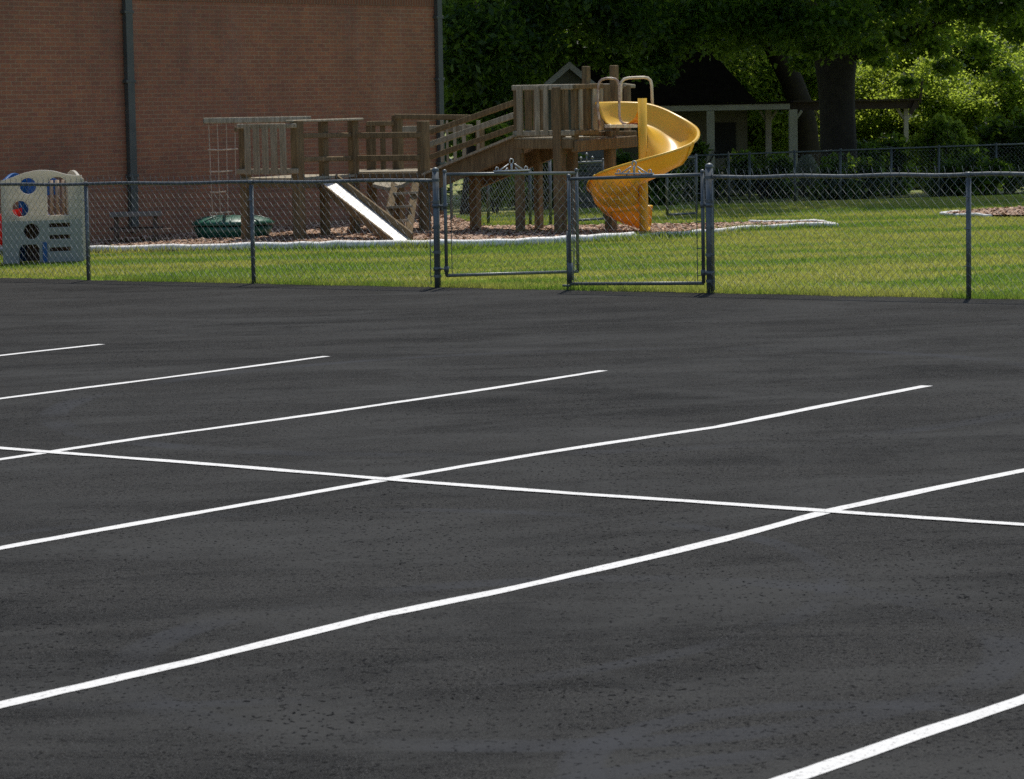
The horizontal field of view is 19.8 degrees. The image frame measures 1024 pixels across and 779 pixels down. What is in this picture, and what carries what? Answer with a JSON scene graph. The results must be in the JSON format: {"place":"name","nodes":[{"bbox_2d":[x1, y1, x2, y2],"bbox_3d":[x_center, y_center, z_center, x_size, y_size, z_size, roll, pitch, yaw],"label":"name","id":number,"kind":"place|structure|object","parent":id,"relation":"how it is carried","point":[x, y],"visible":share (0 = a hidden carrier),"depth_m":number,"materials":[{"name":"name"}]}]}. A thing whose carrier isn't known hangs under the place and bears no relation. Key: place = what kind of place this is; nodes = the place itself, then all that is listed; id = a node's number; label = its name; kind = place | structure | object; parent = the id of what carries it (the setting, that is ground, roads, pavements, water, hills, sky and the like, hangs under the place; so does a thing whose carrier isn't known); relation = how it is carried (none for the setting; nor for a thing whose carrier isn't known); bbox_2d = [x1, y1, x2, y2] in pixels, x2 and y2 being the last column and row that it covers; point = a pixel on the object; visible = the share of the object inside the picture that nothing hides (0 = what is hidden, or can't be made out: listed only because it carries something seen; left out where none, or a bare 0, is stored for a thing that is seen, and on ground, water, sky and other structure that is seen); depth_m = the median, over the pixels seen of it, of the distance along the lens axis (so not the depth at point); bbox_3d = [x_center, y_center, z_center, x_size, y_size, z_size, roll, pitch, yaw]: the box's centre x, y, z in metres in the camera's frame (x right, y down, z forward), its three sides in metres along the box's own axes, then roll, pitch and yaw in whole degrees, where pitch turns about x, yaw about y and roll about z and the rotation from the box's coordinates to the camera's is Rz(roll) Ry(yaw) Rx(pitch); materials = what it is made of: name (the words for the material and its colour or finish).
{"place":"outdoors","nodes":[
{"label":"outdoors","id":0,"kind":"place"},
{"bbox_2d":[0,206,1023,246],"bbox_3d":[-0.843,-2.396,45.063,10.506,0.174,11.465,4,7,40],"label":"mulch bed","id":1,"kind":"object","parent":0,"point":[375,236],"visible":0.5,"depth_m":44.96,"materials":[{"name":"brown plant"}]},
{"bbox_2d":[109,211,170,241],"bbox_3d":[-5.772,-2.510,45.559,0.959,0.482,1.054,-2,6,-7],"label":"picnic table","id":2,"kind":"object","parent":1,"relation":"on","point":[139,229],"visible":0.84,"depth_m":45.27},
{"bbox_2d":[191,214,274,238],"bbox_3d":[-4.363,-2.541,45.961,1.310,0.392,1.060,-1,6,0],"label":"sandbox","id":3,"kind":"object","parent":1,"relation":"on","point":[205,228],"visible":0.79,"depth_m":45.61,"materials":[{"name":"green plastic"}]},
{"bbox_2d":[203,65,699,239],"bbox_3d":[-0.892,-3.563,44.631,8.187,2.611,4.798,2,6,30],"label":"play structure","id":4,"kind":"object","parent":1,"relation":"on","point":[673,138],"visible":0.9,"depth_m":44.25,"materials":[{"name":"wood"}]},
{"bbox_2d":[0,278,1023,778],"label":"parking lot","id":5,"kind":"structure","parent":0,"point":[776,652],"depth_m":13.26,"materials":[{"name":"black asphalt"}]},
{"bbox_2d":[0,344,102,355],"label":"parking line","id":6,"kind":"object","parent":5,"relation":"on","point":[51,349],"visible":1,"depth_m":24.76,"materials":[{"name":"white paint"}]},
{"bbox_2d":[0,356,328,398],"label":"parking line","id":7,"kind":"object","parent":5,"relation":"on","point":[159,378],"visible":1,"depth_m":21.70,"materials":[{"name":"white paint"}]},
{"bbox_2d":[0,370,606,459],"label":"parking line","id":8,"kind":"object","parent":5,"relation":"on","point":[144,437],"visible":1,"depth_m":18.68,"materials":[{"name":"white paint"}]},
{"bbox_2d":[0,385,928,549],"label":"parking line","id":9,"kind":"object","parent":5,"relation":"on","point":[377,481],"visible":1,"depth_m":15.56,"materials":[{"name":"white paint"}]},
{"bbox_2d":[0,468,1023,707],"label":"parking line","id":10,"kind":"object","parent":5,"relation":"on","point":[154,669],"visible":1,"depth_m":11.50,"materials":[{"name":"white paint"}]},
{"bbox_2d":[0,447,1023,525],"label":"parking line","id":11,"kind":"object","parent":5,"relation":"on","point":[574,493],"visible":1,"depth_m":14.72,"materials":[{"name":"white paint"}]},
{"bbox_2d":[771,694,1023,778],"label":"parking line","id":12,"kind":"object","parent":5,"relation":"on","point":[824,766],"visible":1,"depth_m":8.76,"materials":[{"name":"white paint"}]},
{"bbox_2d":[0,133,1023,298],"bbox_3d":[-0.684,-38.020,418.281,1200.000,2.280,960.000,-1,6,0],"label":"lawn","id":13,"kind":"structure","parent":0,"point":[740,199],"depth_m":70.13,"materials":[{"name":"green plant"}]},
{"bbox_2d":[0,170,85,263],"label":"playhouse","id":14,"kind":"object","parent":13,"relation":"on","point":[50,175],"visible":0.82,"depth_m":40.15,"materials":[{"name":"beige plastic"}]},
{"bbox_2d":[0,167,440,286],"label":"chain link fence","id":15,"kind":"object","parent":13,"relation":"on","point":[434,181],"visible":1,"depth_m":33.55,"materials":[{"name":"metal"}]},
{"bbox_2d":[432,158,579,276],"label":"gate","id":16,"kind":"structure","parent":15,"relation":"attached to","point":[446,268],"depth_m":32.08,"materials":[{"name":"metal"}]},
{"bbox_2d":[0,0,445,245],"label":"brick building","id":17,"kind":"structure","parent":13,"relation":"on","point":[96,90],"depth_m":48.02,"materials":[{"name":"brown brick"}]},
{"bbox_2d":[0,219,838,253],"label":"bed edging","id":18,"kind":"object","parent":13,"relation":"on","point":[368,243],"visible":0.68,"depth_m":41.94,"materials":[{"name":"white concrete"}]},
{"bbox_2d":[461,112,531,212],"bbox_3d":[-0.368,-4.590,59.786,1.553,2.135,1.349,-1,6,0],"label":"shrub","id":19,"kind":"object","parent":13,"relation":"on","point":[488,130],"visible":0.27,"depth_m":59.74,"materials":[{"name":"green plant"}]},
{"bbox_2d":[449,158,551,224],"bbox_3d":[-0.205,-3.278,48.775,0.081,1.142,3.589,-4,6,-28],"label":"chain link fence","id":20,"kind":"object","parent":13,"relation":"on","point":[530,204],"visible":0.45,"depth_m":48.44,"materials":[{"name":"metal"}]},
{"bbox_2d":[442,0,595,202],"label":"leafy tree","id":21,"kind":"object","parent":13,"relation":"on","point":[459,152],"visible":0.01,"depth_m":83.89,"materials":[{"name":"green plant"}]},
{"bbox_2d":[504,153,588,211],"bbox_3d":[0.605,-4.271,62.035,2.086,1.660,1.624,-1,6,0],"label":"shrub","id":22,"kind":"object","parent":13,"relation":"on","point":[545,188],"visible":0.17,"depth_m":61.81,"materials":[{"name":"green plant"}]},
{"bbox_2d":[442,0,698,213],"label":"shade tree","id":23,"kind":"object","parent":13,"relation":"on","point":[492,55],"visible":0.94,"depth_m":62.45,"materials":[{"name":"green plant"}]},
{"bbox_2d":[578,153,604,220],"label":"gate","id":24,"kind":"structure","parent":13,"relation":"on","point":[586,162],"depth_m":47.70,"materials":[{"name":"metal"}]},
{"bbox_2d":[616,148,686,205],"bbox_3d":[2.777,-4.453,63.867,2.021,1.637,1.650,4,8,43],"label":"shrub","id":25,"kind":"object","parent":13,"relation":"on","point":[624,158],"visible":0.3,"depth_m":63.51,"materials":[{"name":"green plant"}]},
{"bbox_2d":[666,154,697,215],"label":"gate","id":26,"kind":"structure","parent":13,"relation":"on","point":[667,198],"depth_m":48.91,"materials":[{"name":"metal"}]},
{"bbox_2d":[674,134,727,200],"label":"shrub","id":27,"kind":"object","parent":13,"relation":"on","point":[700,147],"visible":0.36,"depth_m":74.28,"materials":[{"name":"green plant"}]},
{"bbox_2d":[541,0,923,195],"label":"house","id":28,"kind":"structure","parent":13,"relation":"on","point":[704,91],"depth_m":80.26,"materials":[{"name":"beige wood"}]},
{"bbox_2d":[714,122,735,157],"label":"window","id":29,"kind":"structure","parent":28,"relation":"in","point":[725,133],"depth_m":83.09,"materials":[{"name":"black glass"}]},
{"bbox_2d":[659,0,819,165],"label":"shade tree","id":30,"kind":"object","parent":13,"relation":"on","point":[787,67],"visible":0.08,"depth_m":85.25,"materials":[{"name":"green plant"}]},
{"bbox_2d":[486,0,1023,179],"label":"shade tree","id":31,"kind":"object","parent":13,"relation":"on","point":[833,39],"visible":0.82,"depth_m":65.70,"materials":[{"name":"green plant"}]},
{"bbox_2d":[720,148,799,198],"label":"shrub","id":32,"kind":"object","parent":13,"relation":"on","point":[784,164],"visible":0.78,"depth_m":74.50,"materials":[{"name":"green plant"}]},
{"bbox_2d":[672,32,868,171],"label":"leafy tree","id":33,"kind":"object","parent":13,"relation":"on","point":[749,76],"visible":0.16,"depth_m":90.46,"materials":[{"name":"green plant"}]},
{"bbox_2d":[747,56,819,151],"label":"leafy tree","id":34,"kind":"object","parent":13,"relation":"on","point":[753,136],"visible":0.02,"depth_m":93.27,"materials":[{"name":"green plant"}]},
{"bbox_2d":[796,154,817,196],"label":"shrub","id":35,"kind":"object","parent":13,"relation":"on","point":[805,162],"visible":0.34,"depth_m":75.61,"materials":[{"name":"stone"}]},
{"bbox_2d":[805,152,889,201],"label":"shrub","id":36,"kind":"object","parent":13,"relation":"on","point":[875,166],"visible":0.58,"depth_m":68.40,"materials":[{"name":"green plant"}]},
{"bbox_2d":[674,143,1023,204],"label":"chain link fence","id":37,"kind":"object","parent":13,"relation":"on","point":[749,153],"visible":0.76,"depth_m":67.39,"materials":[{"name":"metal"}]},
{"bbox_2d":[705,163,1023,297],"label":"chain link fence","id":38,"kind":"object","parent":13,"relation":"on","point":[709,229],"visible":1,"depth_m":28.24,"materials":[{"name":"metal"}]},
{"bbox_2d":[562,160,713,289],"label":"gate","id":39,"kind":"structure","parent":38,"relation":"attached to","point":[569,250],"depth_m":29.95,"materials":[{"name":"metal"}]},
{"bbox_2d":[815,55,923,165],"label":"leafy tree","id":40,"kind":"object","parent":13,"relation":"on","point":[867,82],"visible":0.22,"depth_m":87.82,"materials":[{"name":"green plant"}]},
{"bbox_2d":[857,130,920,195],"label":"shrub","id":41,"kind":"object","parent":13,"relation":"on","point":[893,142],"visible":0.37,"depth_m":73.82,"materials":[{"name":"green plant"}]},
{"bbox_2d":[858,5,941,179],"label":"leafy tree","id":42,"kind":"object","parent":13,"relation":"on","point":[859,63],"visible":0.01,"depth_m":94.85,"materials":[{"name":"green plant"}]},
{"bbox_2d":[855,48,1007,187],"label":"leafy tree","id":43,"kind":"object","parent":13,"relation":"on","point":[955,96],"visible":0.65,"depth_m":86.06,"materials":[{"name":"green plant"}]},
{"bbox_2d":[856,14,1023,187],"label":"leafy tree","id":44,"kind":"object","parent":13,"relation":"on","point":[980,64],"visible":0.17,"depth_m":87.91,"materials":[{"name":"green plant"}]},
{"bbox_2d":[902,112,977,196],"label":"shrub","id":45,"kind":"object","parent":13,"relation":"on","point":[942,131],"visible":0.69,"depth_m":70.68,"materials":[{"name":"green plant"}]},
{"bbox_2d":[939,210,991,216],"bbox_3d":[7.058,-2.770,46.278,0.507,0.073,1.812,-2,6,-8],"label":"bed edging","id":46,"kind":"object","parent":13,"relation":"on","point":[963,214],"visible":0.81,"depth_m":46.00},
{"bbox_2d":[924,147,1013,196],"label":"shrub","id":47,"kind":"object","parent":13,"relation":"on","point":[976,159],"visible":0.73,"depth_m":68.19,"materials":[{"name":"green plant"}]},
{"bbox_2d":[962,47,1023,137],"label":"leafy tree","id":48,"kind":"object","parent":13,"relation":"on","point":[1014,95],"visible":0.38,"depth_m":86.61,"materials":[{"name":"green plant"}]},
{"bbox_2d":[964,208,1023,214],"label":"mulch patch","id":49,"kind":"object","parent":13,"relation":"on","point":[1004,213],"visible":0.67,"depth_m":45.46,"materials":[{"name":"brown wood"}]},
{"bbox_2d":[971,106,1023,192],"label":"shrub","id":50,"kind":"object","parent":13,"relation":"on","point":[997,130],"visible":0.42,"depth_m":71.54,"materials":[{"name":"green plant"}]},
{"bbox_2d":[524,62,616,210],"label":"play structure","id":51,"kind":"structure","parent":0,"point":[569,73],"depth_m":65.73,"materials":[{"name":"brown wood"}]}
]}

